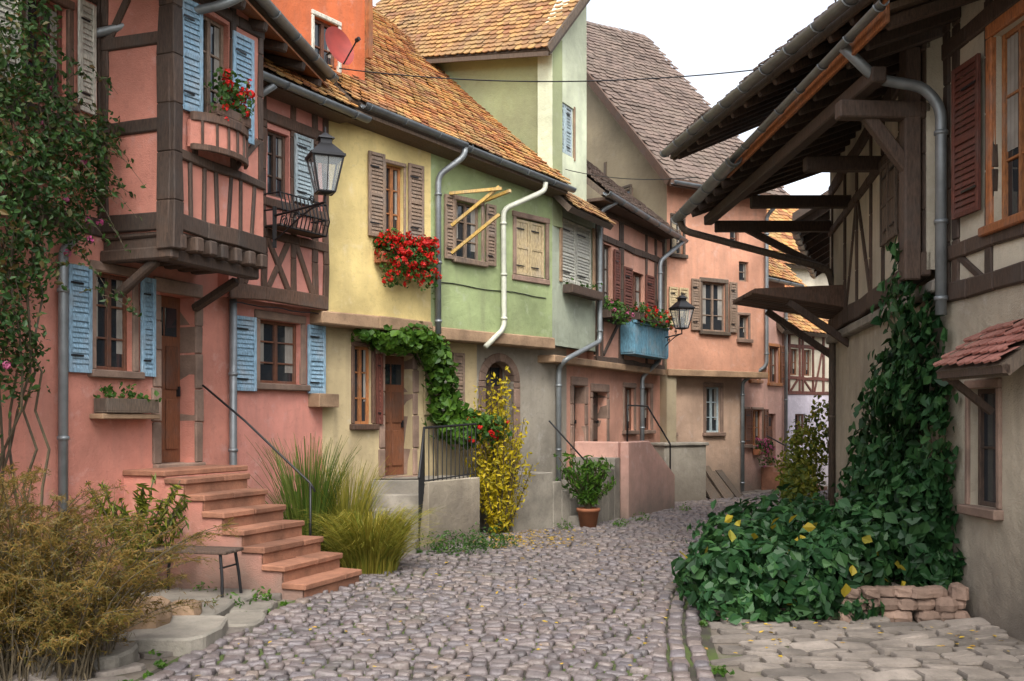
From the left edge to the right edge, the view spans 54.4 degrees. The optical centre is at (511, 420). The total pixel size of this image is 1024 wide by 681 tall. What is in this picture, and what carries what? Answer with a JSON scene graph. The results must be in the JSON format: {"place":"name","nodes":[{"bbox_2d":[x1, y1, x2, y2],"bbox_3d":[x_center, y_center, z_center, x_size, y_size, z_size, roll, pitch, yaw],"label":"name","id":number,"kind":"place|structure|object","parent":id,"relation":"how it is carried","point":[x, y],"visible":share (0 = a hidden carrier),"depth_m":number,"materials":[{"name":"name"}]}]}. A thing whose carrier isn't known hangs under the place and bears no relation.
{"place":"outdoors","nodes":[
{"label":"outdoors","id":0,"kind":"place"},
{"bbox_2d":[87,260,205,467],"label":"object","id":1,"kind":"structure","parent":0,"point":[191,339],"depth_m":11.92,"materials":[{"name":"stone"}]},
{"bbox_2d":[312,121,430,321],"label":"yellow wall","id":2,"kind":"structure","parent":0,"point":[356,274],"depth_m":14.99,"materials":[{"name":"paint"}]},
{"bbox_2d":[355,165,399,423],"bbox_3d":[-2.131,-1.960,15.481,0.793,4.020,0.254,0,0,-11],"label":"window frame","id":3,"kind":"object","parent":2,"relation":"attached to","point":[359,372],"depth_m":15.50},
{"bbox_2d":[1,489,780,680],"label":"stone pavement","id":4,"kind":"structure","parent":0,"point":[107,675],"depth_m":7.48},
{"bbox_2d":[0,462,240,680],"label":"feathery shrub","id":5,"kind":"object","parent":4,"relation":"on","point":[54,619],"visible":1,"depth_m":7.25,"materials":[{"name":"brown plant"}]},
{"bbox_2d":[26,588,272,671],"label":"stone terrace slabs","id":6,"kind":"structure","parent":4,"relation":"on","point":[179,635],"depth_m":8.46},
{"bbox_2d":[85,473,191,585],"bbox_3d":[-3.943,1.185,10.494,1.094,1.236,1.088,0,0,0],"label":"oleander bush","id":7,"kind":"object","parent":6,"relation":"on","point":[141,501],"visible":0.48,"depth_m":10.36,"materials":[{"name":"green plant"}]},
{"bbox_2d":[244,433,361,551],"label":"green reed grass","id":8,"kind":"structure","parent":4,"relation":"on","point":[294,499],"depth_m":12.56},
{"bbox_2d":[369,475,479,553],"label":"stone door steps","id":9,"kind":"structure","parent":4,"relation":"on","point":[458,498],"depth_m":14.87,"materials":[{"name":"paint"}]},
{"bbox_2d":[418,423,476,538],"bbox_3d":[-1.015,0.841,14.780,0.209,1.618,1.875,0,0,23],"label":"iron railing","id":10,"kind":"object","parent":9,"relation":"on","point":[421,477],"visible":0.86,"depth_m":14.69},
{"bbox_2d":[134,490,827,680],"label":"cobblestone street","id":11,"kind":"structure","parent":0,"point":[436,624],"depth_m":9.24,"materials":[{"name":"stone"}]},
{"bbox_2d":[297,503,450,575],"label":"golden ornamental grass","id":12,"kind":"object","parent":11,"relation":"on","point":[367,548],"depth_m":12.12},
{"bbox_2d":[465,366,538,533],"bbox_3d":[-0.167,0.493,16.476,1.229,2.828,1.224,0,0,0],"label":"yellow shrub","id":13,"kind":"object","parent":11,"relation":"on","point":[496,492],"visible":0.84,"depth_m":16.30,"materials":[{"name":"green plant"}]},
{"bbox_2d":[480,471,577,532],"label":"arched door steps","id":14,"kind":"structure","parent":11,"relation":"on","point":[548,502],"depth_m":17.21,"materials":[{"name":"concrete"}]},
{"bbox_2d":[553,451,615,527],"bbox_3d":[1.295,1.206,17.583,1.152,1.388,1.046,0,0,0],"label":"potted oleander","id":15,"kind":"object","parent":11,"relation":"on","point":[586,492],"visible":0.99,"depth_m":17.46,"materials":[{"name":"plant"}]},
{"bbox_2d":[549,405,674,526],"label":"pink stair ramp","id":16,"kind":"structure","parent":11,"relation":"on","point":[642,473],"depth_m":19.27,"materials":[{"name":"paint"}]},
{"bbox_2d":[653,446,705,501],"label":"low wall","id":17,"kind":"structure","parent":11,"relation":"on","point":[688,466],"depth_m":23.13,"materials":[{"name":"grey paint"}]},
{"bbox_2d":[774,395,828,505],"bbox_3d":[6.647,0.746,21.992,1.681,2.700,5.987,0,0,15],"label":"garden bush","id":18,"kind":"object","parent":11,"relation":"on","point":[800,469],"visible":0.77,"depth_m":21.81,"materials":[{"name":"green plant"}]},
{"bbox_2d":[477,345,554,480],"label":"wall","id":19,"kind":"structure","parent":0,"point":[537,396],"depth_m":18.39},
{"bbox_2d":[20,485,1023,680],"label":"ground","id":20,"kind":"structure","parent":0,"point":[740,675],"depth_m":7.73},
{"bbox_2d":[0,0,262,596],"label":"wall","id":21,"kind":"structure","parent":20,"relation":"on","point":[109,451],"depth_m":10.94,"materials":[{"name":"paint"}]},
{"bbox_2d":[0,0,95,115],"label":"shutter","id":22,"kind":"object","parent":21,"relation":"attached to","point":[85,57],"visible":0.73,"depth_m":10.78,"materials":[{"name":"white paint"}]},
{"bbox_2d":[0,0,145,545],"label":"climbing rose","id":23,"kind":"object","parent":21,"relation":"attached to","point":[40,157],"visible":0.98,"depth_m":9.64,"materials":[{"name":"green plant"}]},
{"bbox_2d":[96,273,126,370],"bbox_3d":[-4.584,-1.115,11.285,0.052,1.090,0.550,0,0,22],"label":"brown window frame","id":24,"kind":"object","parent":21,"relation":"attached to","point":[123,308],"visible":0.52,"depth_m":11.29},
{"bbox_2d":[25,2,215,366],"bbox_3d":[-4.128,-2.585,11.164,1.098,4.030,2.509,0,0,19],"label":"window glass","id":25,"kind":"object","parent":21,"relation":"attached to","point":[170,325],"visible":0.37,"depth_m":11.36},
{"bbox_2d":[89,414,159,418],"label":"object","id":26,"kind":"object","parent":21,"relation":"attached to","point":[124,416],"visible":1,"depth_m":11.13,"materials":[{"name":"stone"}]},
{"bbox_2d":[93,382,161,412],"bbox_3d":[-4.337,-0.262,11.262,0.305,0.344,0.901,0,0,26],"label":"window flower box","id":27,"kind":"object","parent":26,"relation":"on","point":[139,404],"visible":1,"depth_m":11.14,"materials":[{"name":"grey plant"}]},
{"bbox_2d":[0,0,265,254],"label":"timber frame","id":28,"kind":"object","parent":21,"relation":"attached to","point":[169,221],"visible":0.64,"depth_m":10.84,"materials":[{"name":"wood"}]},
{"bbox_2d":[190,111,248,169],"bbox_3d":[-3.222,-3.170,11.248,0.244,0.420,0.950,0,0,22],"label":"bowed rail","id":29,"kind":"object","parent":28,"relation":"attached to","point":[234,125],"visible":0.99,"depth_m":11.03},
{"bbox_2d":[203,67,256,128],"bbox_3d":[-3.189,-3.638,11.261,0.346,0.676,0.711,0,0,24],"label":"geranium box","id":30,"kind":"object","parent":29,"relation":"on","point":[226,108],"visible":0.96,"depth_m":11.23,"materials":[{"name":"red plant"}]},
{"bbox_2d":[57,0,242,575],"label":"downpipe","id":31,"kind":"object","parent":21,"relation":"attached to","point":[63,437],"visible":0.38,"depth_m":10.44,"materials":[{"name":"metal"}]},
{"bbox_2d":[68,0,254,376],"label":"blue shutters","id":32,"kind":"object","parent":21,"relation":"attached to","point":[80,334],"visible":0.86,"depth_m":10.92,"materials":[{"name":"paint"}]},
{"bbox_2d":[160,295,179,462],"bbox_3d":[-4.323,-0.515,12.312,0.070,2.070,0.610,0,0,22],"label":"door","id":33,"kind":"structure","parent":21,"relation":"attached to","point":[170,364],"depth_m":12.41,"materials":[{"name":"brown wood"}]},
{"bbox_2d":[100,0,321,311],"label":"jetty joists","id":34,"kind":"object","parent":21,"relation":"attached to","point":[196,255],"visible":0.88,"depth_m":11.26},
{"bbox_2d":[122,384,361,599],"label":"red sandstone steps","id":35,"kind":"structure","parent":20,"relation":"on","point":[287,559],"depth_m":11.12,"materials":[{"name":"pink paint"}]},
{"bbox_2d":[218,96,326,517],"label":"wall","id":36,"kind":"structure","parent":20,"relation":"on","point":[269,415],"depth_m":13.85,"materials":[{"name":"paint"}]},
{"bbox_2d":[260,135,291,381],"bbox_3d":[-3.274,-2.235,13.958,0.260,3.430,0.941,0,0,29],"label":"window glass","id":37,"kind":"object","parent":36,"relation":"attached to","point":[266,371],"visible":0.4,"depth_m":13.98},
{"bbox_2d":[227,96,328,309],"bbox_3d":[-3.167,-3.042,13.669,0.096,2.917,1.942,0,0,30],"label":"timber frame","id":38,"kind":"object","parent":36,"relation":"attached to","point":[290,294],"visible":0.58,"depth_m":13.82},
{"bbox_2d":[237,144,319,382],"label":"shutter hinges","id":39,"kind":"object","parent":38,"relation":"attached to","point":[248,328],"visible":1,"depth_m":13.88,"materials":[{"name":"black metal"}]},
{"bbox_2d":[237,315,325,393],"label":"blue shutters","id":40,"kind":"object","parent":39,"relation":"attached to","point":[247,349],"visible":0.84,"depth_m":13.46,"materials":[{"name":"paint"}]},
{"bbox_2d":[272,127,345,247],"bbox_3d":[-2.543,-2.930,12.570,0.495,1.340,1.391,0,0,-34],"label":"street lamp","id":41,"kind":"object","parent":38,"relation":"attached to","point":[325,150],"visible":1,"depth_m":12.19,"materials":[{"name":"black metal"}]},
{"bbox_2d":[263,80,356,123],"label":"soffit","id":42,"kind":"structure","parent":38,"relation":"attached to","point":[280,94],"depth_m":13.82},
{"bbox_2d":[263,63,354,109],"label":"roof slab","id":43,"kind":"structure","parent":42,"relation":"on","point":[268,70],"depth_m":13.70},
{"bbox_2d":[271,0,372,80],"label":"orange dormer","id":44,"kind":"object","parent":43,"relation":"on","point":[311,21],"visible":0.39,"depth_m":15.13,"materials":[{"name":"paint"}]},
{"bbox_2d":[254,309,310,390],"bbox_3d":[-3.234,-0.976,13.995,0.125,1.095,1.100,0,0,29],"label":"window frame","id":45,"kind":"structure","parent":36,"relation":"attached to","point":[275,316],"depth_m":14.04,"materials":[{"name":"stone"}]},
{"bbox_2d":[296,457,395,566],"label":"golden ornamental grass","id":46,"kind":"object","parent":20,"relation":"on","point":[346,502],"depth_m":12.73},
{"bbox_2d":[351,321,496,475],"bbox_3d":[-1.384,0.158,15.914,2.733,3.486,0.960,0,0,-38],"label":"grape vine","id":47,"kind":"object","parent":20,"relation":"on","point":[429,349],"visible":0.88,"depth_m":15.96,"materials":[{"name":"green plant"}]},
{"bbox_2d":[431,154,551,337],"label":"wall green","id":48,"kind":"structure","parent":20,"relation":"on","point":[467,308],"depth_m":17.06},
{"bbox_2d":[322,327,417,506],"bbox_3d":[-2.285,0.150,15.617,0.300,3.500,1.930,0,0,42],"label":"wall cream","id":49,"kind":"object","parent":48,"relation":"attached to","point":[336,422],"depth_m":15.15,"materials":[{"name":"paint"}]},
{"bbox_2d":[385,356,403,475],"bbox_3d":[-1.972,-0.085,16.062,0.070,1.930,0.590,0,0,42],"label":"door","id":50,"kind":"structure","parent":49,"relation":"attached to","point":[394,430],"depth_m":16.10,"materials":[{"name":"brown wood"}]},
{"bbox_2d":[378,352,418,477],"bbox_3d":[-1.874,-0.120,15.973,0.324,2.205,0.851,0,0,42],"label":"door frame","id":51,"kind":"structure","parent":49,"relation":"attached to","point":[411,363],"depth_m":16.14,"materials":[{"name":"stone"}]},
{"bbox_2d":[310,309,431,331],"bbox_3d":[-2.153,-1.597,15.305,0.426,0.406,2.206,0,0,42],"label":"ledge","id":52,"kind":"object","parent":48,"relation":"attached to","point":[343,320],"visible":0.69,"depth_m":14.89,"materials":[{"name":"stone"}]},
{"bbox_2d":[370,164,418,413],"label":"shutter hinges","id":53,"kind":"object","parent":48,"relation":"attached to","point":[378,223],"visible":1,"depth_m":15.53,"materials":[{"name":"black metal"}]},
{"bbox_2d":[368,150,423,240],"bbox_3d":[-1.785,-3.440,15.434,0.040,1.280,1.130,0,0,42],"label":"shutters taupe","id":54,"kind":"object","parent":53,"relation":"attached to","point":[376,205],"visible":0.81,"depth_m":15.21,"materials":[{"name":"paint"}]},
{"bbox_2d":[372,227,441,299],"bbox_3d":[-1.614,-2.442,15.392,0.511,1.050,1.284,0,0,44],"label":"geranium box","id":55,"kind":"object","parent":48,"relation":"attached to","point":[399,251],"visible":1,"depth_m":15.26,"materials":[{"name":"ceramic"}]},
{"bbox_2d":[418,342,476,475],"bbox_3d":[-1.181,0.150,16.843,0.300,3.500,1.370,0,0,42],"label":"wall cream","id":56,"kind":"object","parent":48,"relation":"attached to","point":[469,351],"depth_m":16.81,"materials":[{"name":"paint"}]},
{"bbox_2d":[434,147,467,333],"bbox_3d":[-0.974,-2.905,16.019,0.544,3.009,0.124,0,0,0],"label":"downpipe","id":57,"kind":"object","parent":48,"relation":"attached to","point":[442,172],"visible":0.92,"depth_m":15.98,"materials":[{"name":"metal"}]},
{"bbox_2d":[334,13,568,189],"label":"roof slab","id":58,"kind":"structure","parent":48,"relation":"on","point":[347,95],"depth_m":16.71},
{"bbox_2d":[329,6,570,183],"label":"roof tiles","id":59,"kind":"object","parent":58,"relation":"on","point":[414,112],"visible":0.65,"depth_m":17.57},
{"bbox_2d":[347,109,567,197],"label":"soffit","id":60,"kind":"structure","parent":48,"relation":"attached to","point":[407,136],"depth_m":16.03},
{"bbox_2d":[361,102,576,192],"bbox_3d":[-0.517,-4.383,16.284,0.150,0.475,4.890,0,0,42],"label":"gutter","id":61,"kind":"object","parent":60,"relation":"attached to","point":[449,139],"visible":1,"depth_m":15.93,"materials":[{"name":"metal"}]},
{"bbox_2d":[426,204,538,404],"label":"shutter hinges","id":62,"kind":"object","parent":48,"relation":"attached to","point":[492,255],"visible":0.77,"depth_m":17.62,"materials":[{"name":"black metal"}]},
{"bbox_2d":[444,194,496,409],"bbox_3d":[-0.794,-1.900,16.754,0.337,3.600,1.220,0,0,42],"label":"shutters taupe","id":63,"kind":"object","parent":62,"relation":"attached to","point":[449,233],"visible":0.84,"depth_m":16.88,"materials":[{"name":"paint"}]},
{"bbox_2d":[424,219,543,414],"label":"closed shutters","id":64,"kind":"object","parent":48,"relation":"attached to","point":[530,249],"visible":0.76,"depth_m":17.86,"materials":[{"name":"beige paint"}]},
{"bbox_2d":[435,210,549,468],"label":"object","id":65,"kind":"structure","parent":48,"relation":"attached to","point":[502,360],"depth_m":17.84,"materials":[{"name":"stone"}]},
{"bbox_2d":[432,326,554,349],"bbox_3d":[-0.404,-1.419,17.282,0.487,0.211,3.075,0,0,42],"label":"ledge","id":66,"kind":"object","parent":48,"relation":"attached to","point":[455,335],"visible":0.82,"depth_m":17.19,"materials":[{"name":"stone"}]},
{"bbox_2d":[433,40,561,227],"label":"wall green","id":67,"kind":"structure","parent":48,"relation":"attached to","point":[512,107],"depth_m":18.90,"materials":[{"name":"paint"}]},
{"bbox_2d":[381,0,613,229],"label":"roof slab","id":68,"kind":"structure","parent":67,"relation":"on","point":[567,205],"depth_m":18.82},
{"bbox_2d":[375,0,582,57],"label":"roof tiles","id":69,"kind":"object","parent":68,"relation":"attached to","point":[522,11],"visible":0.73,"depth_m":20.03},
{"bbox_2d":[567,217,661,466],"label":"wall","id":70,"kind":"structure","parent":20,"relation":"on","point":[615,380],"depth_m":21.47,"materials":[{"name":"pink paint"}]},
{"bbox_2d":[538,0,586,208],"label":"white wall","id":71,"kind":"structure","parent":70,"relation":"on","point":[574,54],"depth_m":19.06,"materials":[{"name":"paint"}]},
{"bbox_2d":[570,376,655,454],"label":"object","id":72,"kind":"structure","parent":70,"relation":"attached to","point":[581,395],"depth_m":20.32,"materials":[{"name":"stone"}]},
{"bbox_2d":[556,201,684,480],"bbox_3d":[2.421,-1.320,21.106,0.600,6.241,5.950,0,0,29],"label":"downpipe","id":73,"kind":"object","parent":70,"relation":"attached to","point":[566,359],"visible":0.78,"depth_m":19.93,"materials":[{"name":"metal"}]},
{"bbox_2d":[594,206,665,369],"bbox_3d":[2.650,-2.784,21.890,0.096,3.232,4.134,0,0,28],"label":"timber frame","id":74,"kind":"object","parent":70,"relation":"attached to","point":[623,246],"visible":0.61,"depth_m":21.29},
{"bbox_2d":[620,320,668,359],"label":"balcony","id":75,"kind":"structure","parent":70,"relation":"attached to","point":[648,341],"depth_m":21.58,"materials":[{"name":"teal paint"}]},
{"bbox_2d":[587,84,675,441],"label":"wall","id":76,"kind":"structure","parent":20,"relation":"on","point":[612,144],"depth_m":24.94,"materials":[{"name":"beige paint"}]},
{"bbox_2d":[676,377,741,495],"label":"wall","id":77,"kind":"structure","parent":20,"relation":"on","point":[723,453],"depth_m":25.02,"materials":[{"name":"beige paint"}]},
{"bbox_2d":[665,369,767,378],"bbox_3d":[5.040,-1.160,24.678,3.257,0.168,0.365,0,0,-30],"label":"ledge","id":78,"kind":"object","parent":77,"relation":"attached to","point":[710,373],"visible":0.82,"depth_m":24.46,"materials":[{"name":"stone"}]},
{"bbox_2d":[667,184,766,371],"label":"wall","id":79,"kind":"structure","parent":78,"relation":"on","point":[689,348],"depth_m":24.54,"materials":[{"name":"paint"}]},
{"bbox_2d":[742,281,784,490],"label":"wall","id":80,"kind":"structure","parent":20,"relation":"on","point":[770,398],"depth_m":27.33,"materials":[{"name":"pink paint"}]},
{"bbox_2d":[788,395,828,485],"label":"wall","id":81,"kind":"structure","parent":20,"relation":"on","point":[800,404],"depth_m":28.68,"materials":[{"name":"white paint"}]},
{"bbox_2d":[790,335,828,391],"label":"wall","id":82,"kind":"structure","parent":81,"relation":"on","point":[794,340],"depth_m":28.94,"materials":[{"name":"white paint"}]},
{"bbox_2d":[788,334,828,394],"bbox_3d":[8.660,-1.641,28.834,2.610,1.812,0.086,0,0,-40],"label":"timber frame","id":83,"kind":"object","parent":82,"relation":"attached to","point":[801,378],"visible":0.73,"depth_m":28.52,"materials":[{"name":"paint"}]},
{"bbox_2d":[722,534,947,617],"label":"planter soil","id":84,"kind":"structure","parent":20,"relation":"on","point":[895,584],"depth_m":9.98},
{"bbox_2d":[671,237,966,624],"bbox_3d":[3.255,0.001,11.830,3.236,3.877,5.487,0,0,0],"label":"creeper vine","id":85,"kind":"object","parent":84,"relation":"on","point":[886,521],"visible":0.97,"depth_m":9.86,"materials":[{"name":"green plant"}]},
{"bbox_2d":[713,582,970,623],"bbox_3d":[2.508,1.733,10.387,1.983,0.397,3.722,0,0,-33],"label":"stone planter edge","id":86,"kind":"object","parent":20,"relation":"on","point":[931,602],"visible":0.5,"depth_m":9.34,"materials":[{"name":"stone"}]},
{"bbox_2d":[708,615,1023,680],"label":"flagstone forecourt","id":87,"kind":"structure","parent":20,"relation":"on","point":[912,644],"depth_m":8.08,"materials":[{"name":"stone"}]},
{"bbox_2d":[830,173,1023,641],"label":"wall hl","id":88,"kind":"structure","parent":20,"relation":"on","point":[992,551],"depth_m":9.35,"materials":[{"name":"paint"}]},
{"bbox_2d":[677,220,835,511],"bbox_3d":[4.134,-0.859,16.849,2.676,5.219,0.187,0,0,5],"label":"downpipe","id":89,"kind":"object","parent":88,"relation":"attached to","point":[686,230],"visible":0.7,"depth_m":16.72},
{"bbox_2d":[733,285,848,357],"bbox_3d":[4.569,-1.589,16.157,1.718,1.061,1.515,0,0,0],"label":"wooden canopy","id":90,"kind":"object","parent":88,"relation":"attached to","point":[812,304],"visible":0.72,"depth_m":15.48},
{"bbox_2d":[828,0,1023,330],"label":"timber frame","id":91,"kind":"object","parent":88,"relation":"on","point":[989,279],"visible":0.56,"depth_m":9.88,"materials":[{"name":"wood"}]},
{"bbox_2d":[978,0,1023,236],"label":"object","id":92,"kind":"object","parent":91,"relation":"attached to","point":[1012,14],"depth_m":9.05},
{"bbox_2d":[831,0,1023,303],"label":"wall","id":93,"kind":"structure","parent":88,"relation":"on","point":[1008,253],"depth_m":10.19,"materials":[{"name":"white paint"}]},
{"bbox_2d":[677,0,978,281],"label":"eave brackets","id":94,"kind":"object","parent":93,"relation":"attached to","point":[817,133],"visible":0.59,"depth_m":11.50,"materials":[{"name":"wood"}]},
{"bbox_2d":[839,45,947,314],"bbox_3d":[3.762,-2.397,9.866,1.105,2.694,0.181,0,0,-2],"label":"downpipe","id":95,"kind":"object","parent":94,"relation":"attached to","point":[929,94],"visible":0.94,"depth_m":9.82,"materials":[{"name":"metal"}]},
{"bbox_2d":[880,158,897,246],"bbox_3d":[4.504,-2.635,11.922,0.050,0.970,0.840,0,0,9],"label":"shutter","id":96,"kind":"object","parent":93,"relation":"attached to","point":[888,198],"visible":0.91,"depth_m":11.86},
{"bbox_2d":[951,53,980,219],"bbox_3d":[4.301,-2.675,9.436,0.035,1.450,0.481,0,0,-4],"label":"shutter","id":97,"kind":"object","parent":93,"relation":"attached to","point":[963,140],"visible":1,"depth_m":9.42,"materials":[{"name":"paint"}]},
{"bbox_2d":[1002,20,1023,218],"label":"window frame","id":98,"kind":"object","parent":93,"relation":"attached to","point":[1019,27],"depth_m":8.90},
{"bbox_2d":[933,318,1023,414],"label":"tiled door canopy","id":99,"kind":"object","parent":88,"relation":"attached to","point":[996,350],"visible":0.99,"depth_m":8.54,"materials":[{"name":"red tile"}]},
{"bbox_2d":[957,378,1003,520],"bbox_3d":[4.346,0.253,9.228,0.125,1.280,0.704,0,0,-2],"label":"window frame","id":100,"kind":"structure","parent":88,"relation":"attached to","point":[989,513],"depth_m":9.06,"materials":[{"name":"stone"}]},
{"bbox_2d":[984,32,1018,501],"bbox_3d":[4.497,-1.350,8.818,0.001,4.300,1.330,0,0,-2],"label":"window glass","id":101,"kind":"object","parent":88,"relation":"attached to","point":[989,399],"visible":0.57,"depth_m":9.25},
{"bbox_2d":[552,204,594,351],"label":"wall","id":102,"kind":"structure","parent":0,"point":[573,322],"depth_m":19.02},
{"bbox_2d":[563,218,590,288],"bbox_3d":[1.233,-3.235,19.322,0.035,1.190,1.410,0,0,28],"label":"shutter","id":103,"kind":"object","parent":102,"relation":"attached to","point":[573,256],"visible":0.78,"depth_m":19.33,"materials":[{"name":"white paint"}]},
{"bbox_2d":[373,0,837,194],"label":"sky","id":104,"kind":"structure","parent":0,"point":[699,37],"materials":[{"name":"white"}]},
{"bbox_2d":[587,26,785,194],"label":"roof slab","id":105,"kind":"structure","parent":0,"point":[648,94],"depth_m":26.91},
{"bbox_2d":[587,71,774,194],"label":"verge boards","id":106,"kind":"object","parent":105,"relation":"attached to","point":[637,140],"visible":0.5,"depth_m":24.42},
{"bbox_2d":[587,21,789,194],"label":"roof tiles","id":107,"kind":"object","parent":105,"relation":"on","point":[674,119],"visible":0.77,"depth_m":26.70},
{"bbox_2d":[1007,32,1017,151],"bbox_3d":[4.499,-2.847,8.603,0.006,1.216,0.810,0,0,-2],"label":"window curtain","id":108,"kind":"object","parent":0,"point":[1012,86],"depth_m":8.92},
{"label":"roof","id":109,"kind":"object","parent":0,"visible":0},
{"bbox_2d":[670,0,874,160],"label":"fascia","id":110,"kind":"structure","parent":109,"relation":"attached to","point":[846,16],"depth_m":11.17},
{"bbox_2d":[660,0,885,224],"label":"gutter brackets","id":111,"kind":"object","parent":110,"relation":"attached to","point":[874,8],"visible":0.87,"depth_m":12.03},
{"bbox_2d":[659,0,858,157],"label":"gutter","id":112,"kind":"object","parent":111,"relation":"attached to","point":[832,13],"visible":1,"depth_m":11.18,"materials":[{"name":"metal"}]},
{"bbox_2d":[727,0,889,177],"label":"fascia board","id":113,"kind":"object","parent":111,"relation":"attached to","point":[873,28],"visible":0.61,"depth_m":10.68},
{"bbox_2d":[729,0,889,162],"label":"gutter","id":114,"kind":"object","parent":111,"relation":"attached to","point":[866,19],"visible":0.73,"depth_m":10.47,"materials":[{"name":"metal"}]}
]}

